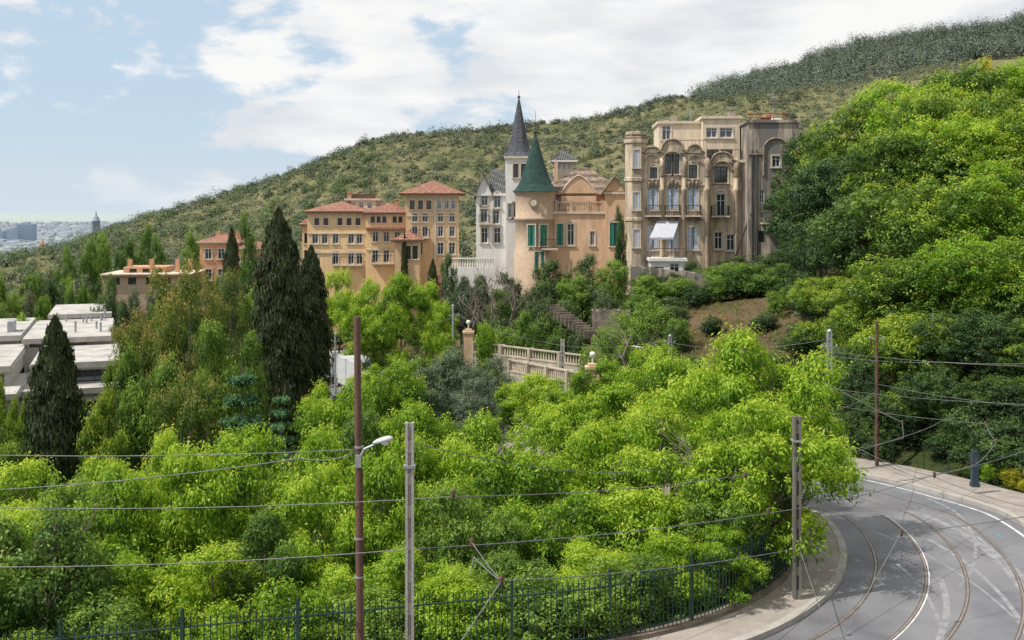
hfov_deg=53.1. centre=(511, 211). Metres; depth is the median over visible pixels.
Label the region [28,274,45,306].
broadleaf tree
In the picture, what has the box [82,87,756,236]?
ridge trees
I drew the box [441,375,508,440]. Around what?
olive tree
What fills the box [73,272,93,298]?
evergreen tree
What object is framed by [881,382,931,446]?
hillside tree
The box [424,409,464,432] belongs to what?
shrub
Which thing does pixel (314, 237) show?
window
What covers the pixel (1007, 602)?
tyre streak
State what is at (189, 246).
evergreen tree
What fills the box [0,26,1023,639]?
ground
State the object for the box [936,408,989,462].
shrub
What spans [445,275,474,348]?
evergreen tree
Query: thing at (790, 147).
hillside tree
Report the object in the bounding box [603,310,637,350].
shrub
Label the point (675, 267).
window
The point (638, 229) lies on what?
window
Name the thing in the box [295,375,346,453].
broadleaf tree
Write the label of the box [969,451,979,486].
parking meter
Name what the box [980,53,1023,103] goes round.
hillside tree
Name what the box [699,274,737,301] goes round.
shrub
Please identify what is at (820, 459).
garden tree
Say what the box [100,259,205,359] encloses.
flat roofed house
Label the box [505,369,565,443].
garden tree
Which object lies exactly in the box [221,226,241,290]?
cypress tree
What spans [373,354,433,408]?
broadleaf tree
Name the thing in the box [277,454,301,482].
shrub
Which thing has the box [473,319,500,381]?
shrub
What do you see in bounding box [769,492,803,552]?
shrub
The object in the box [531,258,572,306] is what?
evergreen tree
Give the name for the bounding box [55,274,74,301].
broadleaf tree
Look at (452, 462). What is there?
garden tree
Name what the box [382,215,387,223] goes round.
window
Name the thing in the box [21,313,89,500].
cypress tree
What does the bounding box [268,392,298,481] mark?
cedar tree
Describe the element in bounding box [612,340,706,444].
garden tree
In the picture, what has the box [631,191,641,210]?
window
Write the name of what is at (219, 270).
window
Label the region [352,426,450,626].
garden tree
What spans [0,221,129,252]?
distant city
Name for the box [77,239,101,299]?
evergreen tree
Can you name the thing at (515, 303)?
bare tree
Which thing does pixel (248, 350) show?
broadleaf tree
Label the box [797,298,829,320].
shrub
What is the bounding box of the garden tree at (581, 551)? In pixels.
[543,531,637,585]
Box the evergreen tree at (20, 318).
[15,310,41,322]
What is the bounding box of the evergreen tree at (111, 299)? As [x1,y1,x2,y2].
[92,287,120,332]
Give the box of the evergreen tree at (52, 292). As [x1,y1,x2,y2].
[32,276,72,318]
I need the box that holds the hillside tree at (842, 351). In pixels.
[823,343,870,421]
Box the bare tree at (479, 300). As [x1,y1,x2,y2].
[445,261,528,331]
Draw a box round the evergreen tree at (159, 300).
[149,279,167,323]
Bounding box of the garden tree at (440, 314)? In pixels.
[420,301,459,368]
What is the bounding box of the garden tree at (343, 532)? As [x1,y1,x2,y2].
[249,470,386,622]
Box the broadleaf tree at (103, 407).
[80,388,117,466]
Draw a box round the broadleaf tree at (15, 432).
[0,388,31,476]
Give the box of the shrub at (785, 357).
[759,349,797,385]
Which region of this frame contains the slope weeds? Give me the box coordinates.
[390,270,996,455]
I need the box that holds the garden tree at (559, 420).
[502,396,616,510]
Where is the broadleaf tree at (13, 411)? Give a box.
[0,370,20,492]
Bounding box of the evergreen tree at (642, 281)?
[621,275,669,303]
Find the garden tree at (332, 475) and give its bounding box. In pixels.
[261,455,388,580]
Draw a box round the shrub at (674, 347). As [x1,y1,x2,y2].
[644,337,681,360]
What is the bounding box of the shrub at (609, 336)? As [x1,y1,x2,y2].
[588,322,629,352]
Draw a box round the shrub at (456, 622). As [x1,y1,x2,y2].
[403,574,520,639]
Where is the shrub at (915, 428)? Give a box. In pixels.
[892,413,934,445]
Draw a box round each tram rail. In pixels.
[331,392,927,639]
[332,389,968,639]
[337,386,1023,639]
[507,436,876,639]
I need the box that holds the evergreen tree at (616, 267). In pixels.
[592,258,631,306]
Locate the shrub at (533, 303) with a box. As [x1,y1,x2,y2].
[523,294,549,321]
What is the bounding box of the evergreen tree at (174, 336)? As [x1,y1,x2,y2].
[161,282,187,384]
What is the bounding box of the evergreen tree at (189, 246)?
[179,229,200,269]
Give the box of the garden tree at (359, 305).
[331,276,390,355]
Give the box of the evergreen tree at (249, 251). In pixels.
[236,208,259,293]
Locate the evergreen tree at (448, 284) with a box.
[439,252,459,332]
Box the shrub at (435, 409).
[426,394,452,418]
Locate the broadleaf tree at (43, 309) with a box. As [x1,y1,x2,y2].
[32,289,51,319]
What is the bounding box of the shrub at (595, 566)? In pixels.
[579,552,657,637]
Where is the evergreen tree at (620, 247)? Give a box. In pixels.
[613,204,627,297]
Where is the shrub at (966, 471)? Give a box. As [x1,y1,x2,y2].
[952,459,982,478]
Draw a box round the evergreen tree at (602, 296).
[588,287,627,326]
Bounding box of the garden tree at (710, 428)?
[678,407,809,546]
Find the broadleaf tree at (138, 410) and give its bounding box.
[115,345,195,488]
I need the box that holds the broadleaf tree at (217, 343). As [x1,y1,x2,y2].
[190,311,245,461]
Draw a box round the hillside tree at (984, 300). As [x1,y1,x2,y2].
[942,236,1023,346]
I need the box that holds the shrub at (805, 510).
[779,499,825,521]
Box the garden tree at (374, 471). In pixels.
[319,447,438,612]
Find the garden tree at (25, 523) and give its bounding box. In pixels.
[0,501,80,637]
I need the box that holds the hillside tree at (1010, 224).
[920,155,1023,278]
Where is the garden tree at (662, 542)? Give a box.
[630,531,721,604]
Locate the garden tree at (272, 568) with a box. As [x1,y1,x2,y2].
[210,502,312,639]
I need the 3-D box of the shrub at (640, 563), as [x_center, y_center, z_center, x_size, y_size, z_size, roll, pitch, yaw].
[3.145,9.794,25.750,2.070,2.478,1.900,0,0,2]
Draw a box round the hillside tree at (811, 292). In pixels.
[783,273,865,343]
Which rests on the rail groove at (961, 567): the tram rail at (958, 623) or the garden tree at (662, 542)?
the tram rail at (958, 623)
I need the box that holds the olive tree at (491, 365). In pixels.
[467,353,521,427]
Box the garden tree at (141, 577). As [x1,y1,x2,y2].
[70,547,187,639]
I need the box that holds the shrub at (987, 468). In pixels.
[979,461,1007,483]
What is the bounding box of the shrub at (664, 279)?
[637,268,670,302]
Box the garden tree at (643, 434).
[614,364,772,498]
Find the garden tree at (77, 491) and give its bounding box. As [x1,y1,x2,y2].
[0,468,109,564]
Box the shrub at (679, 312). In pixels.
[656,296,692,322]
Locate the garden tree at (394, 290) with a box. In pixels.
[368,269,433,364]
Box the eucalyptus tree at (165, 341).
[144,255,230,442]
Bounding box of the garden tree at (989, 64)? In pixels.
[977,53,992,74]
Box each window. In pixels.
[30,344,40,346]
[70,342,86,344]
[75,368,110,381]
[81,401,99,410]
[112,278,119,284]
[128,277,135,284]
[203,248,212,259]
[204,268,212,280]
[216,248,225,259]
[217,268,222,276]
[303,232,306,243]
[311,234,318,244]
[313,215,320,225]
[320,234,328,244]
[322,215,329,225]
[331,234,339,244]
[331,251,339,264]
[336,215,343,225]
[345,215,352,225]
[346,234,354,244]
[346,251,354,264]
[354,215,361,225]
[355,234,363,244]
[355,251,363,264]
[369,215,375,223]
[371,231,379,242]
[371,246,378,262]
[375,215,381,223]
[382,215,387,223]
[382,231,390,242]
[382,246,389,262]
[391,215,397,223]
[393,231,400,238]
[398,215,403,223]
[406,245,410,259]
[408,197,415,209]
[410,212,418,222]
[410,245,418,259]
[411,225,418,234]
[417,197,423,209]
[421,212,428,222]
[421,225,428,236]
[421,242,423,255]
[425,197,432,209]
[435,198,442,209]
[436,212,444,222]
[436,225,444,237]
[436,241,444,255]
[443,198,449,209]
[448,212,455,222]
[448,225,455,237]
[448,241,456,255]
[450,198,456,209]
[479,196,489,208]
[479,205,487,222]
[479,226,489,243]
[491,209,500,224]
[492,191,501,208]
[492,226,501,243]
[506,203,513,218]
[511,201,514,218]
[512,160,519,178]
[519,160,526,178]
[526,224,536,246]
[529,198,537,207]
[534,251,545,268]
[538,224,548,246]
[555,195,561,208]
[555,223,564,246]
[566,220,575,246]
[588,230,595,246]
[608,217,621,246]
[631,149,641,168]
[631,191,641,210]
[631,228,641,248]
[646,226,659,250]
[647,184,659,210]
[648,163,658,179]
[660,120,671,140]
[664,153,673,174]
[666,181,678,210]
[666,226,678,250]
[670,264,678,271]
[673,153,680,174]
[686,226,699,250]
[687,160,698,179]
[687,184,698,210]
[704,126,717,138]
[707,149,718,158]
[712,163,729,183]
[712,231,723,250]
[714,189,727,217]
[718,126,734,138]
[725,233,734,251]
[759,190,763,202]
[759,231,764,241]
[770,154,781,167]
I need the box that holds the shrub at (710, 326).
[698,315,723,334]
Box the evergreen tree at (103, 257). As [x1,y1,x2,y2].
[93,230,111,290]
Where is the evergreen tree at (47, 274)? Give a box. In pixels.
[39,266,54,293]
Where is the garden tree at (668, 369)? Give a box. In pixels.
[600,350,710,502]
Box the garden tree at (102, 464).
[76,452,142,558]
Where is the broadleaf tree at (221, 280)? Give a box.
[217,269,242,332]
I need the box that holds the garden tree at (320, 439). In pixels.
[236,421,363,575]
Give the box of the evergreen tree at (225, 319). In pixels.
[215,288,236,374]
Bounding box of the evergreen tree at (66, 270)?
[51,265,77,297]
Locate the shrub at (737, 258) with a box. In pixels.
[716,255,755,266]
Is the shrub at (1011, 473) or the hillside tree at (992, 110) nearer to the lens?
the shrub at (1011, 473)
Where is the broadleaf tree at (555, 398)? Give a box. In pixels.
[525,389,584,450]
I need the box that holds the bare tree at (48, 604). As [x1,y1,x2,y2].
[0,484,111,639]
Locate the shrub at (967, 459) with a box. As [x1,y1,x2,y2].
[948,447,1002,468]
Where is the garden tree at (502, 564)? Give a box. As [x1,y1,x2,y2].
[461,550,557,631]
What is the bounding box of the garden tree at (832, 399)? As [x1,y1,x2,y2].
[749,362,849,508]
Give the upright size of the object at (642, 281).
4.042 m
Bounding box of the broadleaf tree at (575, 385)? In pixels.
[563,369,596,427]
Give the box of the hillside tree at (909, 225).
[841,171,1013,318]
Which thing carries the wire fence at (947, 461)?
on the ground
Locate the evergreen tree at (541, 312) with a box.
[529,296,558,353]
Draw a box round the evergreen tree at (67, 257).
[60,244,80,283]
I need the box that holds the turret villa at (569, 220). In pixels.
[512,111,624,304]
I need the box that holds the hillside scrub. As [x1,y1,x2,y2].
[0,54,975,298]
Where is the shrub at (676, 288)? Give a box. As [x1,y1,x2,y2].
[661,276,699,303]
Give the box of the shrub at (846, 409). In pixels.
[833,386,856,424]
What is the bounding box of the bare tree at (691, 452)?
[643,406,809,536]
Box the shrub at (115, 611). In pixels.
[64,590,155,639]
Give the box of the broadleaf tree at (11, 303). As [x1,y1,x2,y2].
[0,270,21,317]
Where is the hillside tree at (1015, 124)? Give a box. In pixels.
[984,105,1023,150]
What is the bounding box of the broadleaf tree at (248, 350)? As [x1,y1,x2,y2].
[231,326,277,460]
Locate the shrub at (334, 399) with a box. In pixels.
[331,391,353,408]
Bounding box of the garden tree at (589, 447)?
[544,415,668,549]
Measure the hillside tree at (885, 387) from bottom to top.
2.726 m
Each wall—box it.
[471,341,589,391]
[507,359,585,422]
[587,475,791,639]
[592,308,629,346]
[630,265,711,298]
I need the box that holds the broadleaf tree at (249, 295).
[237,284,254,362]
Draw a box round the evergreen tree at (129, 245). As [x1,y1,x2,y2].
[113,237,140,269]
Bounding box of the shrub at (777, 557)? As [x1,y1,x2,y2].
[745,516,791,572]
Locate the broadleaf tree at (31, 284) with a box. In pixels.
[16,269,41,317]
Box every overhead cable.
[0,410,958,508]
[0,449,354,456]
[0,451,1023,567]
[0,453,354,489]
[414,442,856,499]
[455,314,669,347]
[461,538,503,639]
[469,556,498,579]
[503,549,793,581]
[670,339,826,348]
[800,551,831,639]
[802,390,876,418]
[829,351,1009,365]
[829,404,997,481]
[830,359,1021,405]
[833,356,1023,363]
[835,387,903,448]
[837,389,1009,403]
[840,529,902,639]
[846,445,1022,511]
[860,449,1023,506]
[902,516,1023,532]
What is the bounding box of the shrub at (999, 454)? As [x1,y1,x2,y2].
[975,434,1023,473]
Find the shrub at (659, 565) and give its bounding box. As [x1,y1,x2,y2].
[636,549,687,606]
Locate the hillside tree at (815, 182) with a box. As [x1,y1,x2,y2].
[778,150,897,280]
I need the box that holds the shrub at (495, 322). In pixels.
[476,316,515,346]
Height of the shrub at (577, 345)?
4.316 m
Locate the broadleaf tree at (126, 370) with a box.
[109,332,160,474]
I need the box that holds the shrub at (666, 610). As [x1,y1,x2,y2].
[603,579,688,630]
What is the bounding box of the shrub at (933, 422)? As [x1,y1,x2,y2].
[917,401,968,434]
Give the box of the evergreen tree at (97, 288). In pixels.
[86,278,101,302]
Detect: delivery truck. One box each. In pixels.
[330,350,348,388]
[338,355,380,396]
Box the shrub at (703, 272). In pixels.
[692,266,720,277]
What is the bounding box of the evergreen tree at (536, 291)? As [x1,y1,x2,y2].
[509,281,548,334]
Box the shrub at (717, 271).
[702,261,747,280]
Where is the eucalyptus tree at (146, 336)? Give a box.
[107,307,170,423]
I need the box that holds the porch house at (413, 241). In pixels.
[390,231,424,326]
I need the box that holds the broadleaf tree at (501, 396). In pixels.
[493,381,528,438]
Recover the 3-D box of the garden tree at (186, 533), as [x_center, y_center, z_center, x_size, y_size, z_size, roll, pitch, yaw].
[-9.574,10.609,29.661,4.098,8.820,4.186,0,0,36]
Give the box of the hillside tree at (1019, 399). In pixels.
[980,378,1023,426]
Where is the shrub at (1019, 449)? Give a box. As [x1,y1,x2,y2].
[1009,443,1023,472]
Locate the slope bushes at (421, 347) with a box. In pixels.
[384,239,1015,438]
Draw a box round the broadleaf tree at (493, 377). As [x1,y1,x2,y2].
[472,368,501,414]
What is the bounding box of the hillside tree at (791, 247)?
[772,231,838,290]
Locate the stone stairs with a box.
[546,305,597,338]
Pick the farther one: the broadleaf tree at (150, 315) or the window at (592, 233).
the window at (592, 233)
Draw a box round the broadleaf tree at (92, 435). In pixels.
[73,397,136,537]
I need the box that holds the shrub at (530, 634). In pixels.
[492,562,606,639]
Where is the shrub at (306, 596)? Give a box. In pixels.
[239,575,340,639]
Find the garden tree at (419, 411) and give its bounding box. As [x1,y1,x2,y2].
[365,397,459,521]
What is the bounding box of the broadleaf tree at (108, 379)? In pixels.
[99,355,121,439]
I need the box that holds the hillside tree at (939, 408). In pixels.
[921,389,993,446]
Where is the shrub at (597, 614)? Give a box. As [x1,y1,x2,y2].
[542,573,649,639]
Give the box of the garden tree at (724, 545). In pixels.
[682,523,772,606]
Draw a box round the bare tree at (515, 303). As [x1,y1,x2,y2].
[470,257,550,341]
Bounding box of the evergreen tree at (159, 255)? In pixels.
[150,233,168,264]
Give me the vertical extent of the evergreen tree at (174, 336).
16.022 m
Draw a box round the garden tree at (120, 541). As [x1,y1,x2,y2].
[19,459,165,639]
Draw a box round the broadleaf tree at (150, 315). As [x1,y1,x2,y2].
[142,303,164,385]
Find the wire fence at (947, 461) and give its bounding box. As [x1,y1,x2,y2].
[852,435,1023,492]
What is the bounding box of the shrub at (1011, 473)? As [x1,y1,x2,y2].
[997,467,1023,489]
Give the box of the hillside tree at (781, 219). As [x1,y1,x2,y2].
[760,181,844,275]
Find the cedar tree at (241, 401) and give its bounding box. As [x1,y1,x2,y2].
[214,360,270,588]
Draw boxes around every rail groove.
[328,388,969,639]
[331,385,1023,639]
[504,435,877,639]
[505,429,927,639]
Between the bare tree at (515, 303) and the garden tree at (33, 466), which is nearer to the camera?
the garden tree at (33, 466)
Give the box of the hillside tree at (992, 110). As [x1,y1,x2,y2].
[957,84,1023,214]
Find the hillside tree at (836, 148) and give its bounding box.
[789,101,914,218]
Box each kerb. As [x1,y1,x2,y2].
[329,398,846,639]
[330,379,1023,526]
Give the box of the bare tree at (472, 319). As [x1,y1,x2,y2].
[442,258,508,340]
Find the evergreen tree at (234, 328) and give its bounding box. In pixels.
[219,305,245,372]
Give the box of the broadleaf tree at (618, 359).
[587,338,638,410]
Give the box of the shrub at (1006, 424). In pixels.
[987,416,1023,452]
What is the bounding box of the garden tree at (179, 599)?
[129,538,282,639]
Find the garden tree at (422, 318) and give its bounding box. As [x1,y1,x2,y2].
[409,279,448,359]
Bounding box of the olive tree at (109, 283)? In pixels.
[104,270,124,335]
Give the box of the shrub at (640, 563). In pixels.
[612,549,671,630]
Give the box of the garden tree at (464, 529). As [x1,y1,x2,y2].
[384,481,533,637]
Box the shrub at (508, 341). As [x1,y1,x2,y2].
[494,325,526,355]
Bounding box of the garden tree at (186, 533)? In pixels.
[89,437,246,637]
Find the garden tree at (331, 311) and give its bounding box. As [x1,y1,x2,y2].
[324,265,370,385]
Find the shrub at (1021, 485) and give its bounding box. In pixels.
[1010,473,1023,490]
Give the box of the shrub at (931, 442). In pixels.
[913,428,952,456]
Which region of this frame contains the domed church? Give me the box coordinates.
[92,213,99,231]
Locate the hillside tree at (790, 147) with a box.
[771,131,872,251]
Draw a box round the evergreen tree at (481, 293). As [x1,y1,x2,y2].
[460,274,491,338]
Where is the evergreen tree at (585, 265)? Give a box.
[560,252,598,314]
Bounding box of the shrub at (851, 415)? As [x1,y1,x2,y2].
[837,410,881,438]
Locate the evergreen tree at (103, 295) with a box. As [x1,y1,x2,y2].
[98,274,117,334]
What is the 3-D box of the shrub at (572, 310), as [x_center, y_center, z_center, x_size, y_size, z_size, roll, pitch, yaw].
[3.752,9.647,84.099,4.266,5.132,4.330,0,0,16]
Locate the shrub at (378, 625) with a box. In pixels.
[320,578,416,639]
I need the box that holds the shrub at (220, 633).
[171,614,244,639]
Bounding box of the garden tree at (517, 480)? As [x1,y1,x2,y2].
[429,437,578,634]
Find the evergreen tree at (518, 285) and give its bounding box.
[496,271,527,337]
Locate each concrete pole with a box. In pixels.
[404,422,415,639]
[560,339,564,374]
[791,415,802,599]
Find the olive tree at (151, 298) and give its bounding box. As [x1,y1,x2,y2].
[139,287,154,375]
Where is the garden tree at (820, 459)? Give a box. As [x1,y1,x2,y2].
[671,393,874,579]
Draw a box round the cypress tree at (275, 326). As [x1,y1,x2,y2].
[246,206,312,448]
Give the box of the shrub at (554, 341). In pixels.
[537,324,567,360]
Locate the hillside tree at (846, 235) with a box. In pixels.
[804,188,924,309]
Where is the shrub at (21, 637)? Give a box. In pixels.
[0,627,57,639]
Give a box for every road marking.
[859,478,1023,536]
[886,516,929,639]
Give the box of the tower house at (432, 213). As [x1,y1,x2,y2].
[399,180,465,296]
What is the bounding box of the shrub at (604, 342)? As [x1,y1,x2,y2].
[588,324,634,364]
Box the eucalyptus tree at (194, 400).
[142,370,223,507]
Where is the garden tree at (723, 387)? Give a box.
[688,345,782,424]
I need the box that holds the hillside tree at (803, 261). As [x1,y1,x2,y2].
[779,218,871,314]
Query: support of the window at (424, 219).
in the tower house at (432, 213)
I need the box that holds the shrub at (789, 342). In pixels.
[771,331,824,356]
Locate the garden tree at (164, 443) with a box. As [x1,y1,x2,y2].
[124,422,203,624]
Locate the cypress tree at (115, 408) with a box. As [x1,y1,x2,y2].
[112,364,144,472]
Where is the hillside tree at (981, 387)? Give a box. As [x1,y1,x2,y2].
[955,371,1023,426]
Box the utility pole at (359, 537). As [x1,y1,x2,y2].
[354,316,392,639]
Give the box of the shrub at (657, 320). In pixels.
[625,297,674,351]
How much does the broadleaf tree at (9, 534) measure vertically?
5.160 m
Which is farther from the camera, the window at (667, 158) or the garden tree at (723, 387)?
the window at (667, 158)
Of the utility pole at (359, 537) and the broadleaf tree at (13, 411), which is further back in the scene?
the broadleaf tree at (13, 411)
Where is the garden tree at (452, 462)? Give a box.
[414,429,489,578]
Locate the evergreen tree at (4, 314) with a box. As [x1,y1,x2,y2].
[0,303,11,318]
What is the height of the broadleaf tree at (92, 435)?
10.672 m
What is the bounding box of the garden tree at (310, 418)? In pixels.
[288,374,383,463]
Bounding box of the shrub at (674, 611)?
[653,582,687,622]
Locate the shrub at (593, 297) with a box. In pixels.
[579,285,609,327]
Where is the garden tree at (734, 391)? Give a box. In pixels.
[677,322,852,507]
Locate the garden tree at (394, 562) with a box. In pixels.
[349,545,463,623]
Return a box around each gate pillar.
[463,320,473,391]
[585,351,598,382]
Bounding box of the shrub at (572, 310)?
[538,299,581,349]
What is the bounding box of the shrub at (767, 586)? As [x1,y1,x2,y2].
[727,548,780,595]
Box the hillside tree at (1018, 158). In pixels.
[945,104,1023,240]
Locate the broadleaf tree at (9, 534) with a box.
[0,505,59,636]
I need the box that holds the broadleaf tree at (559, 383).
[526,376,565,422]
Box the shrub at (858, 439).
[849,428,910,451]
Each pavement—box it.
[202,374,838,639]
[325,377,1023,518]
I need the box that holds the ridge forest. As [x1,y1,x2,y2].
[685,8,1023,96]
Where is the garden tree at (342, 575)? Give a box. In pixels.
[303,562,394,639]
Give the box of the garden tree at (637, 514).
[574,443,738,561]
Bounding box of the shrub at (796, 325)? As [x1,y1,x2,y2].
[783,316,824,339]
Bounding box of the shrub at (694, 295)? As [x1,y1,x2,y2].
[680,283,716,306]
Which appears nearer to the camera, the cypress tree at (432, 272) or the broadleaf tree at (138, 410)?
the broadleaf tree at (138, 410)
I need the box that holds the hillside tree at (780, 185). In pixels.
[770,167,806,242]
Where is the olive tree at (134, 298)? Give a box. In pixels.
[123,282,146,374]
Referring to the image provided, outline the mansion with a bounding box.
[624,91,800,294]
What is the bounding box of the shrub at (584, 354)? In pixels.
[575,343,604,377]
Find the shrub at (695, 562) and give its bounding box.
[673,545,737,608]
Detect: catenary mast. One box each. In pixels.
[331,333,339,397]
[449,305,456,390]
[664,334,675,357]
[821,329,837,432]
[869,320,884,465]
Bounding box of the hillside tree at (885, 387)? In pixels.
[845,378,897,431]
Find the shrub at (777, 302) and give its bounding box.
[761,290,789,316]
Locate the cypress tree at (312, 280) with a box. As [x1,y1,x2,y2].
[291,244,334,405]
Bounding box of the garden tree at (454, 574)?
[418,555,500,639]
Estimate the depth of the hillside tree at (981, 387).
43.34 m
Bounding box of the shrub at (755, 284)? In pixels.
[724,263,787,297]
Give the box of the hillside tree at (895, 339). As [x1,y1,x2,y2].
[848,312,973,427]
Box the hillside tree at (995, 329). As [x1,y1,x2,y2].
[902,303,1023,415]
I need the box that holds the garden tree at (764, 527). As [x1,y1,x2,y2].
[641,471,781,587]
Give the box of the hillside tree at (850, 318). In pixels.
[811,286,899,378]
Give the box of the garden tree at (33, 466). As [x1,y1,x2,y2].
[0,451,107,554]
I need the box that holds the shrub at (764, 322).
[744,312,779,332]
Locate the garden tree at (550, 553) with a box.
[482,484,644,584]
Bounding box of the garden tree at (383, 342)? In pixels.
[351,301,418,382]
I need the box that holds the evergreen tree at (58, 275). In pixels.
[50,267,72,304]
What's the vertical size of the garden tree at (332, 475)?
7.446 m
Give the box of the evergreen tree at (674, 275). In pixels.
[667,272,690,294]
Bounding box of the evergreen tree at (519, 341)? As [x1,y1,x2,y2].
[512,309,541,357]
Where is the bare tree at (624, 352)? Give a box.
[582,286,685,368]
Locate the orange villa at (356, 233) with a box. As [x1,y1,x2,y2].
[298,192,405,332]
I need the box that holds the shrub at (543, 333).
[523,312,555,356]
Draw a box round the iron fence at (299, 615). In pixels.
[2,443,791,639]
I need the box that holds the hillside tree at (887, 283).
[833,253,970,381]
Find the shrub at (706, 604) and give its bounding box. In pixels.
[668,551,733,616]
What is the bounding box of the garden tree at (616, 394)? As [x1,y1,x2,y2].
[562,380,668,470]
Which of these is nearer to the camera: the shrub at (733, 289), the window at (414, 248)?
the shrub at (733, 289)
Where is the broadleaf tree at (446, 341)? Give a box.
[437,330,459,398]
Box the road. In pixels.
[329,382,1023,639]
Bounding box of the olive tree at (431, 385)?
[401,366,452,423]
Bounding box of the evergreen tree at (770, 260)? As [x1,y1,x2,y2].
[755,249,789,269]
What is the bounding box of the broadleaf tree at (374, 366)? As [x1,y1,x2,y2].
[361,363,385,401]
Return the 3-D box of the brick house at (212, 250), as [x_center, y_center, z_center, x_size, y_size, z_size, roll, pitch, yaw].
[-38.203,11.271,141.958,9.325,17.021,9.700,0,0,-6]
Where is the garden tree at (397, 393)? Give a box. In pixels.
[346,355,433,435]
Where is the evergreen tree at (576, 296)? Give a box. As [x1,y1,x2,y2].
[553,274,593,336]
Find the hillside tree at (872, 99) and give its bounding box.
[837,71,984,197]
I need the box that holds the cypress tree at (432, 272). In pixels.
[427,258,439,310]
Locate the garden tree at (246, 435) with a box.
[198,423,287,638]
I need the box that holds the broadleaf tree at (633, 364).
[617,347,658,411]
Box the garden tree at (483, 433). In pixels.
[444,406,546,519]
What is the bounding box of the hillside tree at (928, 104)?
[879,86,984,204]
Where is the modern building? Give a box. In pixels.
[0,303,122,461]
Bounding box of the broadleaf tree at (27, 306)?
[22,282,33,317]
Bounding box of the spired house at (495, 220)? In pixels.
[443,96,577,315]
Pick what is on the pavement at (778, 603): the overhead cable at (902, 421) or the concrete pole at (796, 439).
the concrete pole at (796, 439)
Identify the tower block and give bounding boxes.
[0,229,5,238]
[6,228,20,241]
[17,222,36,241]
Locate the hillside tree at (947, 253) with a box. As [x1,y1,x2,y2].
[887,229,1023,379]
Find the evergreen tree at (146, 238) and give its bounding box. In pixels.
[133,223,153,264]
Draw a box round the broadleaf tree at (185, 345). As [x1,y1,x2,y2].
[177,320,192,388]
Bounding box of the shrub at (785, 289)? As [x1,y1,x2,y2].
[781,284,828,299]
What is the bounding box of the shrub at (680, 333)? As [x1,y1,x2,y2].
[663,318,694,350]
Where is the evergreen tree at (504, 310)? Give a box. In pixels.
[483,286,514,335]
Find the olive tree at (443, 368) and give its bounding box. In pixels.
[429,344,494,422]
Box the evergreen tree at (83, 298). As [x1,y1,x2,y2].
[64,275,91,303]
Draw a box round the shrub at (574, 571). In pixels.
[537,563,611,639]
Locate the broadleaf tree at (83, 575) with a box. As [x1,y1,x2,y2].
[0,497,131,639]
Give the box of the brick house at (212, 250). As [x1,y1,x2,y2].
[196,231,261,302]
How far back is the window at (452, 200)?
127.44 m
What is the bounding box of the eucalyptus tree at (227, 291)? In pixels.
[192,265,260,438]
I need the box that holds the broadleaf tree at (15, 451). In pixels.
[0,437,44,517]
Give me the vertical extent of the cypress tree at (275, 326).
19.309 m
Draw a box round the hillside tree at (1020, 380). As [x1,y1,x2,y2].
[1004,365,1023,414]
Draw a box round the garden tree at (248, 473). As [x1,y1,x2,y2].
[161,418,342,634]
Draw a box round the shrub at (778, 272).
[762,264,804,282]
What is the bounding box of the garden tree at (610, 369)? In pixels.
[567,357,633,419]
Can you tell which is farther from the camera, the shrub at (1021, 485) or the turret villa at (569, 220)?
the turret villa at (569, 220)
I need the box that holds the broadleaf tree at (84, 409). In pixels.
[80,398,89,426]
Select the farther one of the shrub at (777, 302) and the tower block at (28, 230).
the tower block at (28, 230)
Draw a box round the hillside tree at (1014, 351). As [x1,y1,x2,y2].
[969,318,1023,377]
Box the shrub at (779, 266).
[763,262,792,276]
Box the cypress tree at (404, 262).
[401,232,407,307]
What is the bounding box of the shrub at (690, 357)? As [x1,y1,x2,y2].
[679,353,710,380]
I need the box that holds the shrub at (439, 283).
[420,275,441,302]
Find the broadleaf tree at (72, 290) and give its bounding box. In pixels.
[49,279,76,311]
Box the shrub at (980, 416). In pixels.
[932,397,999,440]
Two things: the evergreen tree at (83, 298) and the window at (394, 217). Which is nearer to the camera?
the evergreen tree at (83, 298)
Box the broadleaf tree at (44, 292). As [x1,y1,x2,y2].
[41,285,49,302]
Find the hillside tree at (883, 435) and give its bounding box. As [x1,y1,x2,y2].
[850,389,914,458]
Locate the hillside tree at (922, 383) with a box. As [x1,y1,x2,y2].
[887,358,978,433]
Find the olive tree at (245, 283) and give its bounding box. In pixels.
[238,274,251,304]
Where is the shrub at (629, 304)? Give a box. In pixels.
[618,291,663,328]
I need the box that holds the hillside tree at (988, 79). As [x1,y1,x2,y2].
[908,58,1022,194]
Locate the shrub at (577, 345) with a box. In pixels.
[566,331,586,362]
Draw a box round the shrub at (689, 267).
[682,260,707,271]
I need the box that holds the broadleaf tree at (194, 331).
[183,287,205,375]
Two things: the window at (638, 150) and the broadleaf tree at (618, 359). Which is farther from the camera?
the window at (638, 150)
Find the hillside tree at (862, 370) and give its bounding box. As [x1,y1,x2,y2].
[824,355,885,449]
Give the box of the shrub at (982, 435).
[964,421,1023,467]
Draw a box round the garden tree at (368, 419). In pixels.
[316,403,389,564]
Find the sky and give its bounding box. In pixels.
[0,0,1023,212]
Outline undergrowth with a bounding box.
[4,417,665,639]
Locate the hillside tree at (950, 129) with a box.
[888,108,1023,260]
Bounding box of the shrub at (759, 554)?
[707,525,775,596]
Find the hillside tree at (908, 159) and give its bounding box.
[827,124,983,278]
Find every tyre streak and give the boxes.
[868,529,1018,624]
[896,564,944,639]
[903,510,1023,580]
[915,507,1023,587]
[927,498,976,586]
[927,539,1023,633]
[935,578,949,639]
[957,532,1019,590]
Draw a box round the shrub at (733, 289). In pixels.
[719,264,764,297]
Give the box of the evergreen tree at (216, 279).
[211,276,219,347]
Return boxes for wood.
[0,133,397,300]

